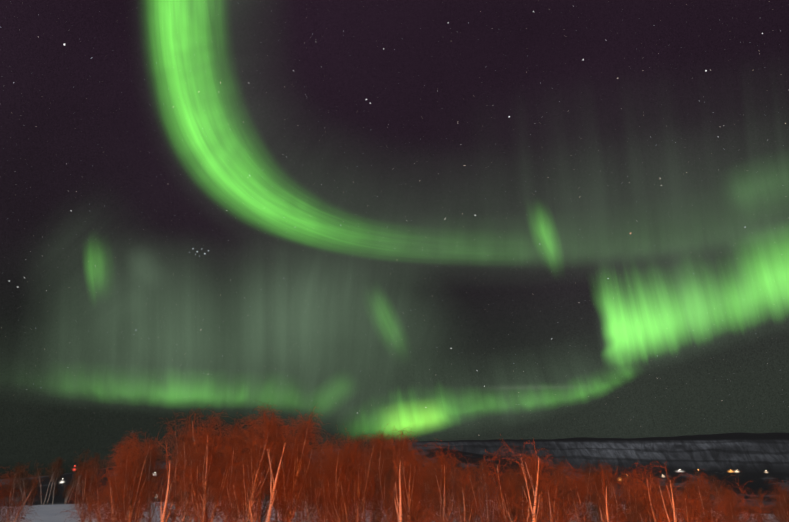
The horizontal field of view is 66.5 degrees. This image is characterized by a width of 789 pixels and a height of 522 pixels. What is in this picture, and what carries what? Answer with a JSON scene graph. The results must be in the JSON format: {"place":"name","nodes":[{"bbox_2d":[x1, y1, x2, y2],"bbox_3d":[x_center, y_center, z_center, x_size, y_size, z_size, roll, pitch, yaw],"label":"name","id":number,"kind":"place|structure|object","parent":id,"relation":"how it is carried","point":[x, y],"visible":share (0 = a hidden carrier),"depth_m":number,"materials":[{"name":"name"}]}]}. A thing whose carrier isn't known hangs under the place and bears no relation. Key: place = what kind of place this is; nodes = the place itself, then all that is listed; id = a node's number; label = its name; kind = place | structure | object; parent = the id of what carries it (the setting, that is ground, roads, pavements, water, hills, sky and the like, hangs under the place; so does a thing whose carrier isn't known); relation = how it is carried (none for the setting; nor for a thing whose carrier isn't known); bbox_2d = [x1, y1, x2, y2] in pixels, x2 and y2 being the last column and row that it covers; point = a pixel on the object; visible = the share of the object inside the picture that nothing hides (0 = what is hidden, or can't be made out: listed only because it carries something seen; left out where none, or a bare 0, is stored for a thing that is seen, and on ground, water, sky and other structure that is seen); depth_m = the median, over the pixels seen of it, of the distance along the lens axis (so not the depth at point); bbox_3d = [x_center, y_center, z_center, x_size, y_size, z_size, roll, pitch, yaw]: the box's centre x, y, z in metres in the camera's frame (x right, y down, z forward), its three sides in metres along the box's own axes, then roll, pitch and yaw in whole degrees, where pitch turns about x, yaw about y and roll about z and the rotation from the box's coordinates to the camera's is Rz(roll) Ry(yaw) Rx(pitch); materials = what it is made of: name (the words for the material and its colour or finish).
{"place":"outdoors","nodes":[
{"label":"outdoors","id":0,"kind":"place"},
{"bbox_2d":[0,432,788,521],"bbox_3d":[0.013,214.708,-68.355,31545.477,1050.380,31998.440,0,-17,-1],"label":"terrain","id":1,"kind":"structure","parent":0,"point":[746,457],"depth_m":2767.26,"materials":[{"name":"grey snow"}]},
{"bbox_2d":[8,462,20,504],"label":"birch tree","id":2,"kind":"object","parent":1,"relation":"on","point":[17,467],"visible":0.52,"depth_m":155.03,"materials":[{"name":"brown plant"}]},
{"bbox_2d":[0,464,29,521],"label":"birch tree","id":3,"kind":"object","parent":1,"relation":"on","point":[9,496],"visible":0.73,"depth_m":39.51,"materials":[{"name":"brown plant"}]},
{"bbox_2d":[0,468,44,521],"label":"birch tree","id":4,"kind":"object","parent":1,"relation":"on","point":[22,506],"visible":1,"depth_m":37.92,"materials":[{"name":"brown plant"}]},
{"bbox_2d":[14,461,32,505],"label":"birch tree","id":5,"kind":"object","parent":1,"relation":"on","point":[21,479],"visible":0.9,"depth_m":142.56,"materials":[{"name":"brown plant"}]},
{"bbox_2d":[33,457,63,504],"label":"birch tree","id":6,"kind":"object","parent":1,"relation":"on","point":[55,472],"visible":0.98,"depth_m":116.62,"materials":[{"name":"brown plant"}]},
{"bbox_2d":[44,457,65,504],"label":"birch tree","id":7,"kind":"object","parent":1,"relation":"on","point":[59,472],"visible":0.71,"depth_m":144.61,"materials":[{"name":"brown plant"}]},
{"bbox_2d":[65,469,77,503],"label":"birch tree","id":8,"kind":"object","parent":1,"relation":"on","point":[73,484],"visible":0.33,"depth_m":158.21,"materials":[{"name":"brown plant"}]},
{"bbox_2d":[69,448,89,503],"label":"birch tree","id":9,"kind":"object","parent":1,"relation":"on","point":[80,463],"visible":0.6,"depth_m":140.32,"materials":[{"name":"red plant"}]},
{"bbox_2d":[63,457,108,521],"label":"birch tree","id":10,"kind":"object","parent":1,"relation":"on","point":[83,485],"visible":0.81,"depth_m":40.38,"materials":[{"name":"brown plant"}]},
{"bbox_2d":[83,467,105,521],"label":"birch tree","id":11,"kind":"object","parent":1,"relation":"on","point":[96,490],"visible":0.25,"depth_m":50.11,"materials":[{"name":"brown plant"}]},
{"bbox_2d":[86,453,103,490],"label":"birch tree","id":12,"kind":"object","parent":1,"relation":"on","point":[95,459],"visible":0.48,"depth_m":120.44,"materials":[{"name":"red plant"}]},
{"bbox_2d":[65,455,156,521],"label":"birch tree","id":13,"kind":"object","parent":1,"relation":"on","point":[100,501],"visible":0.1,"depth_m":37.53,"materials":[{"name":"brown plant"}]},
{"bbox_2d":[81,436,163,521],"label":"birch tree","id":14,"kind":"object","parent":1,"relation":"on","point":[150,483],"visible":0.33,"depth_m":29.45,"materials":[{"name":"brown plant"}]},
{"bbox_2d":[90,437,155,521],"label":"birch tree","id":15,"kind":"object","parent":1,"relation":"on","point":[128,489],"visible":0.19,"depth_m":31.57,"materials":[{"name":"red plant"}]},
{"bbox_2d":[92,429,156,511],"bbox_3d":[-16.756,15.428,36.892,3.764,10.023,3.781,-2,-18,6],"label":"birch tree","id":16,"kind":"object","parent":1,"relation":"on","point":[123,463],"visible":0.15,"depth_m":37.17,"materials":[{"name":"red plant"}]},
{"bbox_2d":[81,423,175,521],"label":"birch tree","id":17,"kind":"object","parent":1,"relation":"on","point":[125,486],"visible":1,"depth_m":26.13,"materials":[{"name":"red plant"}]},
{"bbox_2d":[124,440,174,518],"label":"birch tree","id":18,"kind":"object","parent":1,"relation":"on","point":[156,478],"visible":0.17,"depth_m":47.51,"materials":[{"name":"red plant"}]},
{"bbox_2d":[137,434,169,520],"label":"birch tree","id":19,"kind":"object","parent":1,"relation":"on","point":[152,451],"visible":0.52,"depth_m":39.63,"materials":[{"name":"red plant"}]},
{"bbox_2d":[142,443,195,521],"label":"birch tree","id":20,"kind":"object","parent":1,"relation":"on","point":[162,517],"visible":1,"depth_m":21.81,"materials":[{"name":"brown plant"}]},
{"bbox_2d":[146,432,198,521],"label":"birch tree","id":21,"kind":"object","parent":1,"relation":"on","point":[176,475],"visible":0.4,"depth_m":32.87,"materials":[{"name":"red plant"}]},
{"bbox_2d":[155,416,209,521],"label":"birch tree","id":22,"kind":"object","parent":1,"relation":"on","point":[176,456],"visible":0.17,"depth_m":40.55,"materials":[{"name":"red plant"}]},
{"bbox_2d":[155,426,221,521],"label":"birch tree","id":23,"kind":"object","parent":1,"relation":"on","point":[191,461],"visible":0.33,"depth_m":31.17,"materials":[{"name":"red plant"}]},
{"bbox_2d":[157,438,225,521],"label":"birch tree","id":24,"kind":"object","parent":1,"relation":"on","point":[198,480],"visible":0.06,"depth_m":45.97,"materials":[{"name":"brown plant"}]},
{"bbox_2d":[166,410,257,521],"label":"birch tree","id":25,"kind":"object","parent":1,"relation":"on","point":[208,462],"visible":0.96,"depth_m":27.32,"materials":[{"name":"red plant"}]},
{"bbox_2d":[162,405,281,521],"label":"birch tree","id":26,"kind":"object","parent":1,"relation":"on","point":[191,435],"visible":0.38,"depth_m":36.71,"materials":[{"name":"brown plant"}]},
{"bbox_2d":[193,427,265,521],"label":"birch tree","id":27,"kind":"object","parent":1,"relation":"on","point":[235,448],"visible":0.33,"depth_m":30.53,"materials":[{"name":"brown plant"}]},
{"bbox_2d":[214,419,260,515],"bbox_3d":[-9.323,14.482,35.037,3.547,10.738,3.345,3,-18,-11],"label":"birch tree","id":28,"kind":"object","parent":1,"relation":"on","point":[233,430],"visible":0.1,"depth_m":36.40,"materials":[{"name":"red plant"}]},
{"bbox_2d":[202,414,290,521],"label":"birch tree","id":29,"kind":"object","parent":1,"relation":"on","point":[243,453],"visible":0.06,"depth_m":36.00,"materials":[{"name":"brown plant"}]},
{"bbox_2d":[203,409,295,521],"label":"birch tree","id":30,"kind":"object","parent":1,"relation":"on","point":[259,469],"visible":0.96,"depth_m":26.75,"materials":[{"name":"red plant"}]},
{"bbox_2d":[221,423,299,521],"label":"birch tree","id":31,"kind":"object","parent":1,"relation":"on","point":[272,492],"visible":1,"depth_m":20.76,"materials":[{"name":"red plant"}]},
{"bbox_2d":[221,402,305,521],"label":"birch tree","id":32,"kind":"object","parent":1,"relation":"on","point":[273,444],"visible":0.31,"depth_m":29.64,"materials":[{"name":"brown plant"}]},
{"bbox_2d":[260,417,290,521],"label":"birch tree","id":33,"kind":"object","parent":1,"relation":"on","point":[276,469],"visible":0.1,"depth_m":44.54,"materials":[{"name":"brown plant"}]},
{"bbox_2d":[229,411,326,521],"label":"birch tree","id":34,"kind":"object","parent":1,"relation":"on","point":[254,516],"visible":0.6,"depth_m":27.98,"materials":[{"name":"brown plant"}]},
{"bbox_2d":[258,403,328,521],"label":"birch tree","id":35,"kind":"object","parent":1,"relation":"on","point":[296,466],"visible":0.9,"depth_m":28.69,"materials":[{"name":"brown plant"}]},
{"bbox_2d":[265,414,347,521],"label":"birch tree","id":36,"kind":"object","parent":1,"relation":"on","point":[311,506],"visible":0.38,"depth_m":32.20,"materials":[{"name":"brown plant"}]},
{"bbox_2d":[288,430,338,521],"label":"birch tree","id":37,"kind":"object","parent":1,"relation":"on","point":[311,512],"visible":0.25,"depth_m":37.42,"materials":[{"name":"brown plant"}]},
{"bbox_2d":[287,433,347,521],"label":"birch tree","id":38,"kind":"object","parent":1,"relation":"on","point":[322,458],"visible":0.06,"depth_m":55.98,"materials":[{"name":"brown plant"}]},
{"bbox_2d":[305,442,333,520],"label":"birch tree","id":39,"kind":"object","parent":1,"relation":"on","point":[321,473],"visible":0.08,"depth_m":41.83,"materials":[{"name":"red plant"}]},
{"bbox_2d":[309,428,364,521],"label":"birch tree","id":40,"kind":"object","parent":1,"relation":"on","point":[341,442],"visible":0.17,"depth_m":33.33,"materials":[{"name":"brown plant"}]},
{"bbox_2d":[301,437,374,521],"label":"birch tree","id":41,"kind":"object","parent":1,"relation":"on","point":[325,486],"visible":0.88,"depth_m":28.53,"materials":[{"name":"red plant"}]},
{"bbox_2d":[322,434,365,521],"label":"birch tree","id":42,"kind":"object","parent":1,"relation":"on","point":[346,477],"visible":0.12,"depth_m":33.17,"materials":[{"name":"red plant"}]},
{"bbox_2d":[319,438,373,516],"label":"birch tree","id":43,"kind":"object","parent":1,"relation":"on","point":[337,455],"visible":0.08,"depth_m":49.34,"materials":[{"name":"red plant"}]},
{"bbox_2d":[332,429,366,510],"bbox_3d":[-3.337,15.347,36.958,3.229,10.290,3.116,-11,-23,33],"label":"birch tree","id":44,"kind":"object","parent":1,"relation":"on","point":[349,459],"visible":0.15,"depth_m":37.93,"materials":[{"name":"brown plant"}]},
{"bbox_2d":[315,437,384,521],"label":"birch tree","id":45,"kind":"object","parent":1,"relation":"on","point":[365,484],"visible":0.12,"depth_m":35.15,"materials":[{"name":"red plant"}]},
{"bbox_2d":[316,426,394,521],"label":"birch tree","id":46,"kind":"object","parent":1,"relation":"on","point":[356,495],"visible":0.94,"depth_m":28.22,"materials":[{"name":"brown plant"}]},
{"bbox_2d":[346,430,371,492],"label":"birch tree","id":47,"kind":"object","parent":1,"relation":"on","point":[356,442],"visible":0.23,"depth_m":53.12,"materials":[{"name":"brown plant"}]},
{"bbox_2d":[350,434,396,520],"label":"birch tree","id":48,"kind":"object","parent":1,"relation":"on","point":[371,468],"visible":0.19,"depth_m":46.66,"materials":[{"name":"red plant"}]},
{"bbox_2d":[360,426,397,521],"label":"birch tree","id":49,"kind":"object","parent":1,"relation":"on","point":[380,440],"visible":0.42,"depth_m":38.52,"materials":[{"name":"brown plant"}]},
{"bbox_2d":[354,447,415,521],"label":"birch tree","id":50,"kind":"object","parent":1,"relation":"on","point":[374,488],"visible":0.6,"depth_m":29.98,"materials":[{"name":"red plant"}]},
{"bbox_2d":[371,432,403,512],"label":"birch tree","id":51,"kind":"object","parent":1,"relation":"on","point":[386,459],"visible":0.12,"depth_m":49.51,"materials":[{"name":"brown plant"}]},
{"bbox_2d":[364,438,420,521],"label":"birch tree","id":52,"kind":"object","parent":1,"relation":"on","point":[387,493],"visible":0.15,"depth_m":36.91,"materials":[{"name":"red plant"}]},
{"bbox_2d":[376,441,420,521],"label":"birch tree","id":53,"kind":"object","parent":1,"relation":"on","point":[399,505],"visible":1,"depth_m":21.34,"materials":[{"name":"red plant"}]},
{"bbox_2d":[373,428,433,521],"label":"birch tree","id":54,"kind":"object","parent":1,"relation":"on","point":[401,450],"visible":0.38,"depth_m":34.67,"materials":[{"name":"brown plant"}]},
{"bbox_2d":[387,432,419,485],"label":"birch tree","id":55,"kind":"object","parent":1,"relation":"on","point":[409,448],"visible":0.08,"depth_m":57.60,"materials":[{"name":"brown plant"}]},
{"bbox_2d":[378,437,433,521],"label":"birch tree","id":56,"kind":"object","parent":1,"relation":"on","point":[408,516],"visible":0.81,"depth_m":27.14,"materials":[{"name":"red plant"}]},
{"bbox_2d":[381,435,448,521],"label":"birch tree","id":57,"kind":"object","parent":1,"relation":"on","point":[415,487],"visible":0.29,"depth_m":34.05,"materials":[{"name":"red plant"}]},
{"bbox_2d":[382,439,473,521],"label":"birch tree","id":58,"kind":"object","parent":1,"relation":"on","point":[443,508],"visible":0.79,"depth_m":27.56,"materials":[{"name":"brown plant"}]},
{"bbox_2d":[427,455,456,511],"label":"birch tree","id":59,"kind":"object","parent":1,"relation":"on","point":[443,477],"visible":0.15,"depth_m":50.50,"materials":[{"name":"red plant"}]},
{"bbox_2d":[415,455,469,521],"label":"birch tree","id":60,"kind":"object","parent":1,"relation":"on","point":[450,492],"visible":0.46,"depth_m":31.18,"materials":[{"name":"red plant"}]},
{"bbox_2d":[412,459,486,521],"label":"birch tree","id":61,"kind":"object","parent":1,"relation":"on","point":[464,505],"visible":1,"depth_m":23.91,"materials":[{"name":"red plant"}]},
{"bbox_2d":[436,456,485,521],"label":"birch tree","id":62,"kind":"object","parent":1,"relation":"on","point":[465,494],"visible":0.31,"depth_m":40.31,"materials":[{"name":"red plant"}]},
{"bbox_2d":[457,463,484,518],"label":"birch tree","id":63,"kind":"object","parent":1,"relation":"on","point":[471,483],"visible":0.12,"depth_m":43.34,"materials":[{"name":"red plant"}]},
{"bbox_2d":[451,462,514,521],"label":"birch tree","id":64,"kind":"object","parent":1,"relation":"on","point":[485,504],"visible":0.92,"depth_m":24.84,"materials":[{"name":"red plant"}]},
{"bbox_2d":[460,456,519,521],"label":"birch tree","id":65,"kind":"object","parent":1,"relation":"on","point":[481,494],"visible":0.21,"depth_m":33.17,"materials":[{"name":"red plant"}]},
{"bbox_2d":[473,456,514,515],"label":"birch tree","id":66,"kind":"object","parent":1,"relation":"on","point":[479,468],"visible":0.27,"depth_m":69.81,"materials":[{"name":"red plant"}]},
{"bbox_2d":[496,466,521,521],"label":"birch tree","id":67,"kind":"object","parent":1,"relation":"on","point":[510,481],"visible":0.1,"depth_m":44.71,"materials":[{"name":"brown plant"}]},
{"bbox_2d":[491,464,538,521],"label":"birch tree","id":68,"kind":"object","parent":1,"relation":"on","point":[523,482],"visible":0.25,"depth_m":29.46,"materials":[{"name":"brown plant"}]},
{"bbox_2d":[474,449,564,521],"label":"birch tree","id":69,"kind":"object","parent":1,"relation":"on","point":[499,489],"visible":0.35,"depth_m":27.14,"materials":[{"name":"brown plant"}]},
{"bbox_2d":[486,439,555,521],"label":"birch tree","id":70,"kind":"object","parent":1,"relation":"on","point":[533,511],"visible":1,"depth_m":17.91,"materials":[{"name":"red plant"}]},
{"bbox_2d":[501,453,542,504],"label":"birch tree","id":71,"kind":"object","parent":1,"relation":"on","point":[520,472],"visible":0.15,"depth_m":49.35,"materials":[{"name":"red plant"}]},
{"bbox_2d":[500,452,549,513],"bbox_3d":[8.184,16.703,37.783,4.476,9.119,3.415,17,-24,-34],"label":"birch tree","id":72,"kind":"object","parent":1,"relation":"on","point":[519,478],"visible":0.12,"depth_m":38.60,"materials":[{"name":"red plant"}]},
{"bbox_2d":[500,472,552,520],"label":"birch tree","id":73,"kind":"object","parent":1,"relation":"on","point":[529,494],"visible":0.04,"depth_m":35.32,"materials":[{"name":"brown plant"}]},
{"bbox_2d":[498,439,581,521],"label":"birch tree","id":74,"kind":"object","parent":1,"relation":"on","point":[532,466],"visible":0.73,"depth_m":25.42,"materials":[{"name":"brown plant"}]},
{"bbox_2d":[513,464,575,521],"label":"birch tree","id":75,"kind":"object","parent":1,"relation":"on","point":[551,515],"visible":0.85,"depth_m":22.83,"materials":[{"name":"brown plant"}]},
{"bbox_2d":[539,461,583,521],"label":"birch tree","id":76,"kind":"object","parent":1,"relation":"on","point":[561,491],"visible":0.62,"depth_m":28.44,"materials":[{"name":"brown plant"}]},
{"bbox_2d":[544,457,587,521],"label":"birch tree","id":77,"kind":"object","parent":1,"relation":"on","point":[561,471],"visible":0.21,"depth_m":53.56,"materials":[{"name":"brown plant"}]},
{"bbox_2d":[555,472,578,520],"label":"birch tree","id":78,"kind":"object","parent":1,"relation":"on","point":[566,493],"visible":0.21,"depth_m":44.15,"materials":[{"name":"brown plant"}]},
{"bbox_2d":[562,460,596,518],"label":"birch tree","id":79,"kind":"object","parent":1,"relation":"on","point":[588,471],"visible":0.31,"depth_m":73.73,"materials":[{"name":"brown plant"}]},
{"bbox_2d":[555,459,609,521],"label":"birch tree","id":80,"kind":"object","parent":1,"relation":"on","point":[583,514],"visible":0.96,"depth_m":24.83,"materials":[{"name":"brown plant"}]},
{"bbox_2d":[587,468,620,521],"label":"birch tree","id":81,"kind":"object","parent":1,"relation":"on","point":[607,519],"visible":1,"depth_m":16.25,"materials":[{"name":"brown plant"}]},
{"bbox_2d":[592,460,621,517],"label":"birch tree","id":82,"kind":"object","parent":1,"relation":"on","point":[609,477],"visible":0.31,"depth_m":88.75,"materials":[{"name":"brown plant"}]},
{"bbox_2d":[586,460,638,521],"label":"birch tree","id":83,"kind":"object","parent":1,"relation":"on","point":[599,478],"visible":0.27,"depth_m":38.76,"materials":[{"name":"brown plant"}]},
{"bbox_2d":[589,470,636,521],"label":"birch tree","id":84,"kind":"object","parent":1,"relation":"on","point":[618,517],"visible":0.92,"depth_m":21.75,"materials":[{"name":"brown plant"}]},
{"bbox_2d":[575,462,661,521],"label":"birch tree","id":85,"kind":"object","parent":1,"relation":"on","point":[612,481],"visible":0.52,"depth_m":28.53,"materials":[{"name":"brown plant"}]},
{"bbox_2d":[607,463,685,521],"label":"birch tree","id":86,"kind":"object","parent":1,"relation":"on","point":[635,510],"visible":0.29,"depth_m":29.25,"materials":[{"name":"brown plant"}]},
{"bbox_2d":[629,475,675,521],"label":"birch tree","id":87,"kind":"object","parent":1,"relation":"on","point":[651,497],"visible":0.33,"depth_m":33.30,"materials":[{"name":"brown plant"}]},
{"bbox_2d":[637,461,686,521],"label":"birch tree","id":88,"kind":"object","parent":1,"relation":"on","point":[673,508],"visible":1,"depth_m":17.57,"materials":[{"name":"brown plant"}]},
{"bbox_2d":[649,472,683,521],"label":"birch tree","id":89,"kind":"object","parent":1,"relation":"on","point":[659,492],"visible":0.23,"depth_m":41.44,"materials":[{"name":"brown plant"}]},
{"bbox_2d":[651,480,689,518],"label":"birch tree","id":90,"kind":"object","parent":1,"relation":"on","point":[678,496],"visible":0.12,"depth_m":56.01,"materials":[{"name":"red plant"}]},
{"bbox_2d":[663,473,679,503],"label":"birch tree","id":91,"kind":"object","parent":1,"relation":"on","point":[671,481],"visible":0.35,"depth_m":75.15,"materials":[{"name":"brown plant"}]},
{"bbox_2d":[619,461,742,521],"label":"birch tree","id":92,"kind":"object","parent":1,"relation":"on","point":[648,500],"visible":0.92,"depth_m":20.59,"materials":[{"name":"brown plant"}]},
{"bbox_2d":[656,481,705,521],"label":"birch tree","id":93,"kind":"object","parent":1,"relation":"on","point":[686,507],"visible":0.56,"depth_m":21.55,"materials":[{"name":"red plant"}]},
{"bbox_2d":[675,469,730,521],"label":"birch tree","id":94,"kind":"object","parent":1,"relation":"on","point":[686,485],"visible":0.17,"depth_m":30.79,"materials":[{"name":"brown plant"}]},
{"bbox_2d":[686,492,733,521],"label":"birch tree","id":95,"kind":"object","parent":1,"relation":"on","point":[711,512],"visible":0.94,"depth_m":20.97,"materials":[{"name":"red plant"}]},
{"bbox_2d":[709,473,723,502],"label":"birch tree","id":96,"kind":"object","parent":1,"relation":"on","point":[716,488],"visible":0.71,"depth_m":91.83,"materials":[{"name":"brown plant"}]},
{"bbox_2d":[669,471,775,521],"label":"birch tree","id":97,"kind":"object","parent":1,"relation":"on","point":[701,495],"visible":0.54,"depth_m":28.92,"materials":[{"name":"brown plant"}]},
{"bbox_2d":[718,484,746,521],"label":"birch tree","id":98,"kind":"object","parent":1,"relation":"on","point":[730,499],"visible":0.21,"depth_m":46.42,"materials":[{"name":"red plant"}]},
{"bbox_2d":[716,487,756,521],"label":"birch tree","id":99,"kind":"object","parent":1,"relation":"on","point":[732,515],"visible":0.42,"depth_m":36.78,"materials":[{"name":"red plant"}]},
{"bbox_2d":[712,476,777,521],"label":"birch tree","id":100,"kind":"object","parent":1,"relation":"on","point":[748,512],"visible":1,"depth_m":24.24,"materials":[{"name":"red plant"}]},
{"bbox_2d":[749,477,788,521],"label":"birch tree","id":101,"kind":"object","parent":1,"relation":"on","point":[778,490],"visible":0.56,"depth_m":40.23,"materials":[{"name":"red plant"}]},
{"bbox_2d":[768,488,788,521],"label":"birch tree","id":102,"kind":"object","parent":1,"relation":"on","point":[776,504],"visible":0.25,"depth_m":53.81,"materials":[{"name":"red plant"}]},
{"bbox_2d":[768,494,788,521],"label":"birch tree","id":103,"kind":"object","parent":1,"relation":"on","point":[778,512],"visible":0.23,"depth_m":49.72,"materials":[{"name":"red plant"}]},
{"bbox_2d":[0,0,788,478],"label":"sky","id":104,"kind":"structure","parent":0,"point":[443,220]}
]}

